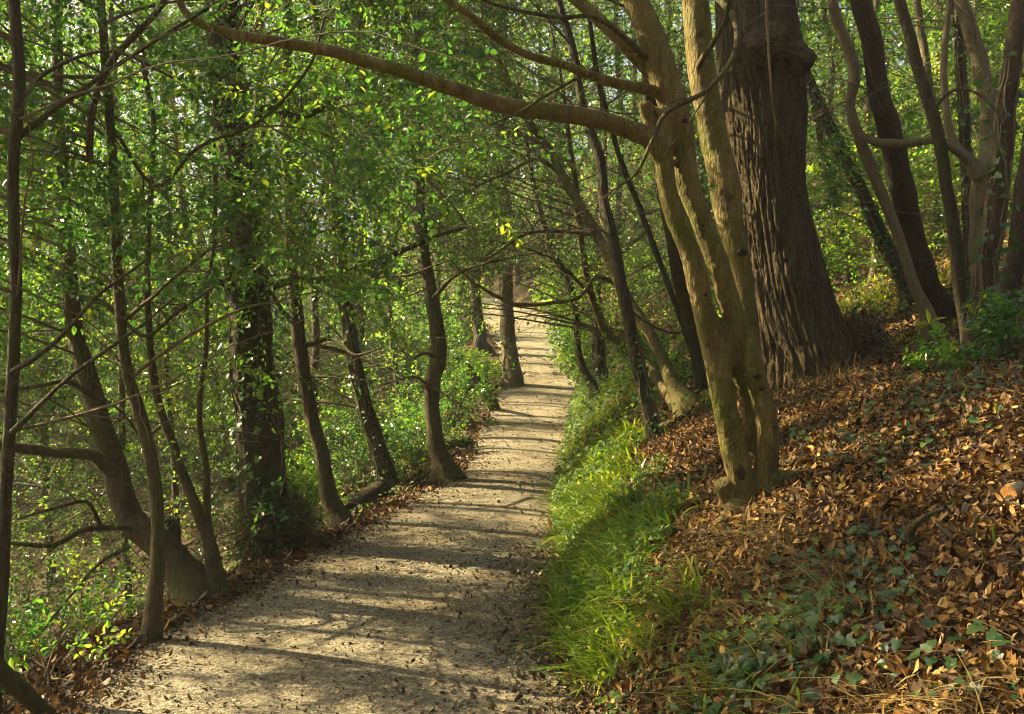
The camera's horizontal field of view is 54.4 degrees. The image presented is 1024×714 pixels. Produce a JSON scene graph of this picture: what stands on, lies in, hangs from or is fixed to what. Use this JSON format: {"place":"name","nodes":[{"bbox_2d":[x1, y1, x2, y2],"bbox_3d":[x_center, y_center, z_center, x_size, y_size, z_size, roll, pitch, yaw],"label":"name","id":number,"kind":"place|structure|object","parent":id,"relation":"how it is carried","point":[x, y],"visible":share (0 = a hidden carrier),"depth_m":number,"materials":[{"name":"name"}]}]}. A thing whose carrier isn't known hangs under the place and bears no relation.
{"place":"outdoors","nodes":[
{"label":"outdoors","id":0,"kind":"place"},
{"bbox_2d":[73,294,617,713],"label":"path","id":1,"kind":"structure","parent":0,"point":[248,658],"depth_m":5.99,"materials":[{"name":"beige gravel"}]},
{"bbox_2d":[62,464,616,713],"bbox_3d":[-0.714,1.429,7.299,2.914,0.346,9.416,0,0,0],"label":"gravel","id":2,"kind":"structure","parent":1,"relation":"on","point":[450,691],"depth_m":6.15,"materials":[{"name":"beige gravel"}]},
{"bbox_2d":[0,0,980,294],"label":"sky","id":3,"kind":"structure","parent":0,"point":[900,63],"materials":[{"name":"white"}]},
{"bbox_2d":[0,60,1023,713],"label":"ground","id":4,"kind":"structure","parent":0,"point":[520,294],"depth_m":18.19,"materials":[{"name":"plant"}]},
{"bbox_2d":[0,656,54,713],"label":"fallen log","id":5,"kind":"object","parent":4,"relation":"on","point":[21,690],"visible":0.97,"depth_m":4.35,"materials":[{"name":"brown wood"}]},
{"bbox_2d":[0,9,106,594],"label":"tree","id":6,"kind":"object","parent":4,"relation":"on","point":[50,363],"visible":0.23,"depth_m":10.73,"materials":[{"name":"green plant"}]},
{"bbox_2d":[0,582,135,693],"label":"shrub","id":7,"kind":"object","parent":4,"relation":"on","point":[34,632],"visible":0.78,"depth_m":5.02,"materials":[{"name":"green plant"}]},
{"bbox_2d":[4,556,133,663],"bbox_3d":[-3.915,2.295,7.933,1.729,1.371,1.653,0,0,0],"label":"shrub","id":8,"kind":"object","parent":4,"relation":"on","point":[17,651],"visible":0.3,"depth_m":8.07,"materials":[{"name":"green plant"}]},
{"bbox_2d":[0,2,148,533],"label":"tree","id":9,"kind":"object","parent":4,"relation":"on","point":[3,385],"visible":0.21,"depth_m":8.58,"materials":[{"name":"green plant"}]},
{"bbox_2d":[0,1,149,597],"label":"tree","id":10,"kind":"object","parent":4,"relation":"on","point":[49,429],"visible":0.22,"depth_m":11.58,"materials":[{"name":"green plant"}]},
{"bbox_2d":[0,6,151,494],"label":"tree","id":11,"kind":"object","parent":4,"relation":"on","point":[17,479],"visible":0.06,"depth_m":22.46,"materials":[{"name":"green plant"}]},
{"bbox_2d":[10,544,166,641],"bbox_3d":[-2.802,1.639,6.595,0.831,0.745,0.813,0,0,0],"label":"shrub","id":12,"kind":"object","parent":4,"relation":"on","point":[129,609],"visible":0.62,"depth_m":6.67,"materials":[{"name":"green plant"}]},
{"bbox_2d":[0,2,181,589],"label":"tree","id":13,"kind":"object","parent":4,"relation":"on","point":[44,489],"visible":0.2,"depth_m":17.08,"materials":[{"name":"green plant"}]},
{"bbox_2d":[1,0,224,416],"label":"tree","id":14,"kind":"object","parent":4,"relation":"on","point":[2,45],"visible":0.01,"depth_m":24.49,"materials":[{"name":"green plant"}]},
{"bbox_2d":[0,0,235,552],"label":"tree","id":15,"kind":"object","parent":4,"relation":"on","point":[175,489],"visible":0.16,"depth_m":15.14,"materials":[{"name":"green plant"}]},
{"bbox_2d":[0,0,289,615],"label":"tree","id":16,"kind":"object","parent":4,"relation":"on","point":[121,388],"visible":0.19,"depth_m":13.50,"materials":[{"name":"green plant"}]},
{"bbox_2d":[25,0,296,492],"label":"tree","id":17,"kind":"object","parent":4,"relation":"on","point":[230,487],"visible":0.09,"depth_m":19.21,"materials":[{"name":"green plant"}]},
{"bbox_2d":[164,516,181,542],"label":"tree trunk","id":18,"kind":"object","parent":4,"relation":"on","point":[174,528],"visible":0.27,"depth_m":7.85,"materials":[{"name":"brown plant"}]},
{"bbox_2d":[0,0,385,653],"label":"holly tree","id":19,"kind":"object","parent":4,"relation":"on","point":[186,580],"visible":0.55,"depth_m":6.75,"materials":[{"name":"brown plant"}]},
{"bbox_2d":[0,0,412,595],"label":"holly tree","id":20,"kind":"object","parent":4,"relation":"on","point":[215,574],"visible":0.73,"depth_m":6.72,"materials":[{"name":"green plant"}]},
{"bbox_2d":[133,4,339,392],"bbox_3d":[-7.696,-7.257,26.337,6.986,17.893,4.510,0,0,38],"label":"tree","id":21,"kind":"object","parent":4,"relation":"on","point":[210,215],"visible":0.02,"depth_m":26.57,"materials":[{"name":"green plant"}]},
{"bbox_2d":[0,249,484,656],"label":"undergrowth","id":22,"kind":"object","parent":4,"relation":"on","point":[213,441],"visible":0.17,"depth_m":16.68,"materials":[{"name":"green plant"}]},
{"bbox_2d":[0,0,489,643],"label":"holly tree","id":23,"kind":"object","parent":4,"relation":"on","point":[152,628],"visible":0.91,"depth_m":5.25,"materials":[{"name":"green plant"}]},
{"bbox_2d":[25,457,480,680],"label":"slope twigs","id":24,"kind":"object","parent":4,"relation":"on","point":[228,579],"visible":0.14,"depth_m":6.55,"materials":[{"name":"brown wood"}]},
{"bbox_2d":[0,331,510,713],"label":"slope litter","id":25,"kind":"object","parent":4,"relation":"on","point":[64,678],"visible":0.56,"depth_m":6.80,"materials":[{"name":"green plant"}]},
{"bbox_2d":[0,0,531,712],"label":"holly tree","id":26,"kind":"object","parent":4,"relation":"on","point":[16,132],"visible":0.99,"depth_m":4.56,"materials":[{"name":"brown plant"}]},
{"bbox_2d":[0,0,545,567],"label":"ivy clad tree","id":27,"kind":"object","parent":4,"relation":"on","point":[262,468],"visible":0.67,"depth_m":8.10,"materials":[{"name":"green plant"}]},
{"bbox_2d":[237,444,337,523],"bbox_3d":[-2.316,1.538,10.504,1.134,1.284,1.259,0,0,0],"label":"shrub","id":28,"kind":"object","parent":4,"relation":"on","point":[311,488],"visible":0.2,"depth_m":10.38,"materials":[{"name":"green plant"}]},
{"bbox_2d":[262,28,334,371],"bbox_3d":[-6.147,-6.459,28.827,2.539,14.459,4.426,0,0,-30],"label":"tree","id":29,"kind":"object","parent":4,"relation":"on","point":[282,267],"visible":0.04,"depth_m":29.08,"materials":[{"name":"green plant"}]},
{"bbox_2d":[58,0,541,523],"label":"woodland tree","id":30,"kind":"object","parent":4,"relation":"on","point":[380,456],"visible":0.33,"depth_m":11.32,"materials":[{"name":"green plant"}]},
{"bbox_2d":[180,0,424,458],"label":"tree","id":31,"kind":"object","parent":4,"relation":"on","point":[261,26],"visible":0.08,"depth_m":14.73,"materials":[{"name":"green plant"}]},
{"bbox_2d":[76,0,538,527],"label":"woodland tree","id":32,"kind":"object","parent":4,"relation":"on","point":[334,508],"visible":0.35,"depth_m":9.30,"materials":[{"name":"brown plant"}]},
{"bbox_2d":[182,14,446,462],"bbox_3d":[-3.301,-5.359,16.971,6.205,15.490,4.365,0,0,0],"label":"tree","id":33,"kind":"object","parent":4,"relation":"on","point":[315,353],"visible":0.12,"depth_m":17.10,"materials":[{"name":"green plant"}]},
{"bbox_2d":[224,0,458,429],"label":"tree","id":34,"kind":"object","parent":4,"relation":"on","point":[363,330],"visible":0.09,"depth_m":21.90,"materials":[{"name":"green plant"}]},
{"bbox_2d":[345,480,389,514],"bbox_3d":[-1.534,1.492,10.404,0.237,0.328,0.858,0,0,15],"label":"rotting log","id":35,"kind":"object","parent":4,"relation":"on","point":[371,493],"visible":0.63,"depth_m":10.38,"materials":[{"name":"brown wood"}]},
{"bbox_2d":[296,403,446,503],"bbox_3d":[-1.883,1.260,13.080,1.791,1.328,2.086,0,0,-24],"label":"shrub","id":36,"kind":"object","parent":4,"relation":"on","point":[355,475],"visible":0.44,"depth_m":12.82,"materials":[{"name":"green plant"}]},
{"bbox_2d":[249,1,506,423],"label":"tree","id":37,"kind":"object","parent":4,"relation":"on","point":[394,357],"visible":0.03,"depth_m":19.05,"materials":[{"name":"green plant"}]},
{"bbox_2d":[280,0,494,354],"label":"tree","id":38,"kind":"object","parent":4,"relation":"on","point":[387,263],"visible":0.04,"depth_m":26.98,"materials":[{"name":"green plant"}]},
{"bbox_2d":[331,17,461,311],"bbox_3d":[-3.522,-6.964,31.379,4.836,14.404,7.793,0,0,0],"label":"tree","id":39,"kind":"object","parent":4,"relation":"on","point":[402,259],"visible":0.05,"depth_m":30.41,"materials":[{"name":"green plant"}]},
{"bbox_2d":[324,5,496,359],"bbox_3d":[-2.578,-5.877,24.941,5.120,12.874,4.008,0,0,0],"label":"ivy clad tree","id":40,"kind":"object","parent":4,"relation":"on","point":[481,342],"visible":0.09,"depth_m":25.44,"materials":[{"name":"green plant"}]},
{"bbox_2d":[358,392,471,469],"bbox_3d":[-1.280,1.043,13.512,1.504,1.105,1.492,0,0,0],"label":"shrub","id":41,"kind":"object","parent":4,"relation":"on","point":[421,423],"visible":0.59,"depth_m":13.31,"materials":[{"name":"green plant"}]},
{"bbox_2d":[399,316,478,382],"bbox_3d":[-1.847,-0.161,24.137,2.106,1.737,2.226,0,0,26],"label":"shrub","id":42,"kind":"object","parent":4,"relation":"on","point":[451,326],"visible":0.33,"depth_m":23.92,"materials":[{"name":"green plant"}]},
{"bbox_2d":[385,346,505,431],"bbox_3d":[-1.027,0.529,16.076,1.732,1.456,1.919,0,0,-43],"label":"shrub","id":43,"kind":"object","parent":4,"relation":"on","point":[451,407],"visible":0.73,"depth_m":15.89,"materials":[{"name":"green plant"}]},
{"bbox_2d":[417,281,489,344],"bbox_3d":[-1.763,-1.224,28.989,2.291,2.030,2.533,0,0,0],"label":"shrub","id":44,"kind":"object","parent":4,"relation":"on","point":[456,319],"visible":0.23,"depth_m":28.79,"materials":[{"name":"green plant"}]},
{"bbox_2d":[108,0,801,541],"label":"smooth bark tree","id":45,"kind":"object","parent":4,"relation":"on","point":[730,344],"visible":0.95,"depth_m":5.30,"materials":[{"name":"brown plant"}]},
{"bbox_2d":[444,434,472,449],"bbox_3d":[-0.825,1.209,13.979,0.555,0.253,0.628,0,0,0],"label":"mossy boulder","id":46,"kind":"object","parent":4,"relation":"on","point":[451,439],"visible":0.41,"depth_m":13.74,"materials":[{"name":"stone"}]},
{"bbox_2d":[426,343,503,398],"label":"shrub","id":47,"kind":"object","parent":4,"relation":"on","point":[489,365],"visible":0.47,"depth_m":20.96,"materials":[{"name":"green plant"}]},
{"bbox_2d":[453,356,500,410],"bbox_3d":[-0.542,0.594,17.317,0.277,1.243,1.116,0,0,43],"label":"dead pole","id":48,"kind":"object","parent":4,"relation":"on","point":[475,378],"visible":0.36,"depth_m":17.23,"materials":[{"name":"brown wood"}]},
{"bbox_2d":[338,0,630,482],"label":"woodland tree","id":49,"kind":"object","parent":4,"relation":"on","point":[444,466],"visible":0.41,"depth_m":11.39,"materials":[{"name":"green plant"}]},
{"bbox_2d":[435,2,556,317],"bbox_3d":[-0.978,-8.164,33.868,3.610,14.566,4.308,0,0,-30],"label":"tree","id":50,"kind":"object","parent":4,"relation":"on","point":[544,156],"visible":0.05,"depth_m":33.41,"materials":[{"name":"brown plant"}]},
{"bbox_2d":[0,0,995,386],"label":"distant woodland","id":51,"kind":"object","parent":4,"relation":"on","point":[580,48],"visible":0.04,"depth_m":36.66,"materials":[{"name":"green plant"}]},
{"bbox_2d":[5,236,1011,713],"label":"bank grass","id":52,"kind":"structure","parent":4,"relation":"on","point":[575,554],"depth_m":5.65,"materials":[{"name":"green plant"}]},
{"bbox_2d":[424,0,592,387],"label":"woodland tree","id":53,"kind":"object","parent":4,"relation":"on","point":[513,374],"visible":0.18,"depth_m":20.97,"materials":[{"name":"green plant"}]},
{"bbox_2d":[296,0,724,418],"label":"slender tree","id":54,"kind":"object","parent":4,"relation":"on","point":[670,386],"visible":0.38,"depth_m":11.16,"materials":[{"name":"green plant"}]},
{"bbox_2d":[6,165,1014,713],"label":"bank herbs","id":55,"kind":"object","parent":4,"relation":"on","point":[576,395],"visible":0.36,"depth_m":7.94,"materials":[{"name":"green plant"}]},
{"bbox_2d":[381,0,671,401],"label":"slender tree","id":56,"kind":"object","parent":4,"relation":"on","point":[584,370],"visible":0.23,"depth_m":16.06,"materials":[{"name":"green plant"}]},
{"bbox_2d":[347,0,716,364],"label":"slender tree","id":57,"kind":"object","parent":4,"relation":"on","point":[600,320],"visible":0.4,"depth_m":13.78,"materials":[{"name":"green plant"}]},
{"bbox_2d":[50,275,1023,713],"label":"fallen leaves","id":58,"kind":"object","parent":4,"relation":"on","point":[541,686],"depth_m":5.52,"materials":[{"name":"brown plant"}]},
{"bbox_2d":[390,0,720,384],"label":"slender tree","id":59,"kind":"object","parent":4,"relation":"on","point":[679,281],"visible":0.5,"depth_m":10.53,"materials":[{"name":"brown plant"}]},
{"bbox_2d":[528,251,586,314],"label":"shrub","id":60,"kind":"object","parent":4,"relation":"on","point":[537,297],"visible":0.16,"depth_m":32.87,"materials":[{"name":"green plant"}]},
{"bbox_2d":[406,0,719,440],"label":"slender tree","id":61,"kind":"object","parent":4,"relation":"on","point":[638,368],"visible":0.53,"depth_m":9.51,"materials":[{"name":"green plant"}]},
{"bbox_2d":[537,292,604,355],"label":"shrub","id":62,"kind":"object","parent":4,"relation":"on","point":[552,327],"visible":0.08,"depth_m":24.87,"materials":[{"name":"green plant"}]},
{"bbox_2d":[545,318,609,372],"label":"shrub","id":63,"kind":"object","parent":4,"relation":"on","point":[558,340],"visible":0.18,"depth_m":22.36,"materials":[{"name":"green plant"}]},
{"bbox_2d":[510,0,652,319],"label":"tree","id":64,"kind":"object","parent":4,"relation":"on","point":[565,162],"visible":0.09,"depth_m":23.84,"materials":[{"name":"green plant"}]},
{"bbox_2d":[500,24,664,401],"bbox_3d":[1.506,-2.463,17.017,2.467,6.584,4.748,0,0,-19],"label":"ivy clad tree","id":65,"kind":"object","parent":4,"relation":"on","point":[597,362],"visible":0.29,"depth_m":16.91,"materials":[{"name":"green plant"}]},
{"bbox_2d":[555,324,617,389],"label":"shrub","id":66,"kind":"object","parent":4,"relation":"on","point":[573,375],"visible":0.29,"depth_m":19.89,"materials":[{"name":"green plant"}]},
{"bbox_2d":[455,0,718,395],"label":"slender tree","id":67,"kind":"object","parent":4,"relation":"on","point":[700,378],"visible":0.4,"depth_m":10.63,"materials":[{"name":"brown plant"}]},
{"bbox_2d":[203,103,1022,531],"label":"hillside undergrowth","id":68,"kind":"object","parent":4,"relation":"on","point":[925,203],"visible":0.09,"depth_m":14.59,"materials":[{"name":"green plant"}]},
{"bbox_2d":[514,0,716,358],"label":"tree","id":69,"kind":"object","parent":4,"relation":"on","point":[616,13],"visible":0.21,"depth_m":20.08,"materials":[{"name":"green plant"}]},
{"bbox_2d":[526,0,723,345],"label":"tree","id":70,"kind":"object","parent":4,"relation":"on","point":[668,38],"visible":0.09,"depth_m":17.58,"materials":[{"name":"green plant"}]},
{"bbox_2d":[631,24,649,302],"bbox_3d":[3.309,-6.822,26.400,0.305,11.342,1.123,0,0,-23],"label":"tree","id":71,"kind":"object","parent":4,"relation":"on","point":[632,105],"visible":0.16,"depth_m":26.27,"materials":[{"name":"brown plant"}]},
{"bbox_2d":[613,331,690,382],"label":"shrub","id":72,"kind":"object","parent":4,"relation":"on","point":[665,341],"visible":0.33,"depth_m":12.93,"materials":[{"name":"green plant"}]},
{"bbox_2d":[565,0,817,308],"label":"tree","id":73,"kind":"object","parent":4,"relation":"on","point":[694,126],"visible":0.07,"depth_m":22.53,"materials":[{"name":"green plant"}]},
{"bbox_2d":[501,321,1023,713],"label":"ground ivy","id":74,"kind":"object","parent":4,"relation":"on","point":[840,639],"visible":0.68,"depth_m":3.55,"materials":[{"name":"green plant"}]},
{"bbox_2d":[543,142,1023,713],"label":"leaf litter","id":75,"kind":"object","parent":4,"relation":"on","point":[877,492],"visible":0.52,"depth_m":4.41,"materials":[{"name":"brown plant"}]},
{"bbox_2d":[904,508,943,553],"bbox_3d":[1.541,0.652,3.740,0.135,0.175,0.081,0,0,-23],"label":"leaning stick","id":76,"kind":"object","parent":75,"relation":"on","point":[913,526],"visible":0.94,"depth_m":3.72,"materials":[{"name":"brown wood"}]},
{"bbox_2d":[936,485,1004,517],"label":"cut branch","id":77,"kind":"object","parent":75,"relation":"on","point":[985,496],"visible":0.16,"depth_m":3.94,"materials":[{"name":"brown wood"}]},
{"bbox_2d":[1000,480,1023,501],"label":"cut log","id":78,"kind":"object","parent":75,"relation":"on","point":[1014,489],"visible":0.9,"depth_m":3.79,"materials":[{"name":"brown wood"}]},
{"bbox_2d":[617,0,949,311],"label":"ivy clad tree","id":79,"kind":"object","parent":4,"relation":"on","point":[874,223],"visible":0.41,"depth_m":12.11,"materials":[{"name":"green plant"}]},
{"bbox_2d":[610,0,957,325],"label":"woodland tree","id":80,"kind":"object","parent":4,"relation":"on","point":[901,185],"visible":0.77,"depth_m":9.44,"materials":[{"name":"brown plant"}]},
{"bbox_2d":[715,0,861,391],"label":"oak tree","id":81,"kind":"object","parent":4,"relation":"on","point":[802,326],"visible":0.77,"depth_m":8.86,"materials":[{"name":"brown plant"}]},
{"bbox_2d":[568,309,1023,713],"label":"dry stalks","id":82,"kind":"object","parent":4,"relation":"on","point":[941,696],"visible":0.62,"depth_m":3.71,"materials":[{"name":"plant"}]},
{"bbox_2d":[662,0,958,283],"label":"slender tree","id":83,"kind":"object","parent":4,"relation":"on","point":[833,193],"visible":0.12,"depth_m":15.68,"materials":[{"name":"green plant"}]},
{"bbox_2d":[710,0,924,280],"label":"tree","id":84,"kind":"object","parent":4,"relation":"on","point":[824,96],"visible":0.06,"depth_m":19.25,"materials":[{"name":"green plant"}]},
{"bbox_2d":[833,39,857,213],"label":"tree","id":85,"kind":"object","parent":4,"relation":"on","point":[842,107],"visible":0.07,"depth_m":28.29,"materials":[{"name":"brown plant"}]},
{"bbox_2d":[713,0,1019,340],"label":"slender tree","id":86,"kind":"object","parent":4,"relation":"on","point":[862,140],"visible":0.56,"depth_m":9.31,"materials":[{"name":"brown plant"}]},
{"bbox_2d":[796,0,951,280],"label":"tree","id":87,"kind":"object","parent":4,"relation":"on","point":[866,111],"visible":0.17,"depth_m":17.15,"materials":[{"name":"green plant"}]},
{"bbox_2d":[833,293,926,363],"bbox_3d":[3.096,-0.120,9.161,1.148,0.920,1.210,0,0,0],"label":"bracken heap","id":88,"kind":"object","parent":4,"relation":"on","point":[863,332],"visible":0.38,"depth_m":8.92,"materials":[{"name":"brown plant"}]},
{"bbox_2d":[799,0,986,222],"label":"tree","id":89,"kind":"object","parent":4,"relation":"on","point":[910,154],"visible":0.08,"depth_m":22.18,"materials":[{"name":"green plant"}]},
{"bbox_2d":[804,0,1023,282],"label":"woodland tree","id":90,"kind":"object","parent":4,"relation":"on","point":[976,170],"visible":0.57,"depth_m":9.87,"materials":[{"name":"green plant"}]},
{"bbox_2d":[812,0,1023,283],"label":"slender tree","id":91,"kind":"object","parent":4,"relation":"on","point":[924,50],"visible":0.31,"depth_m":13.31,"materials":[{"name":"green plant"}]},
{"bbox_2d":[914,309,945,346],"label":"seedling","id":92,"kind":"object","parent":4,"relation":"on","point":[923,324],"visible":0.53,"depth_m":7.49,"materials":[{"name":"green plant"}]},
{"bbox_2d":[838,0,1023,294],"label":"ivy clad tree","id":93,"kind":"object","parent":4,"relation":"on","point":[964,122],"visible":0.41,"depth_m":11.44,"materials":[{"name":"green plant"}]},
{"bbox_2d":[902,324,982,374],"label":"shrub","id":94,"kind":"object","parent":4,"relation":"on","point":[939,354],"visible":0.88,"depth_m":7.06,"materials":[{"name":"green plant"}]},
{"bbox_2d":[873,0,1023,248],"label":"tree","id":95,"kind":"object","parent":4,"relation":"on","point":[938,80],"visible":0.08,"depth_m":18.23,"materials":[{"name":"green plant"}]},
{"bbox_2d":[877,0,1023,165],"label":"tree","id":96,"kind":"object","parent":4,"relation":"on","point":[950,49],"visible":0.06,"depth_m":15.86,"materials":[{"name":"green plant"}]},
{"bbox_2d":[894,0,1007,342],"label":"slender tree","id":97,"kind":"object","parent":4,"relation":"on","point":[951,212],"visible":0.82,"depth_m":7.83,"materials":[{"name":"brown plant"}]},
{"bbox_2d":[902,0,1023,159],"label":"tree","id":98,"kind":"object","parent":4,"relation":"on","point":[968,71],"visible":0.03,"depth_m":20.47,"materials":[{"name":"green plant"}]},
{"bbox_2d":[951,0,1023,359],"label":"woodland tree","id":99,"kind":"object","parent":4,"relation":"on","point":[991,250],"visible":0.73,"depth_m":7.41,"materials":[{"name":"brown plant"}]},
{"bbox_2d":[959,288,1023,361],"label":"shrub","id":100,"kind":"object","parent":4,"relation":"on","point":[1001,310],"visible":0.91,"depth_m":7.06,"materials":[{"name":"green plant"}]},
{"bbox_2d":[975,6,1023,146],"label":"tree","id":101,"kind":"object","parent":4,"relation":"on","point":[997,17],"visible":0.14,"depth_m":12.78,"materials":[{"name":"green plant"}]},
{"bbox_2d":[998,126,1023,345],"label":"woodland tree","id":102,"kind":"object","parent":4,"relation":"on","point":[1014,260],"visible":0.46,"depth_m":7.72,"materials":[{"name":"brown plant"}]}
]}

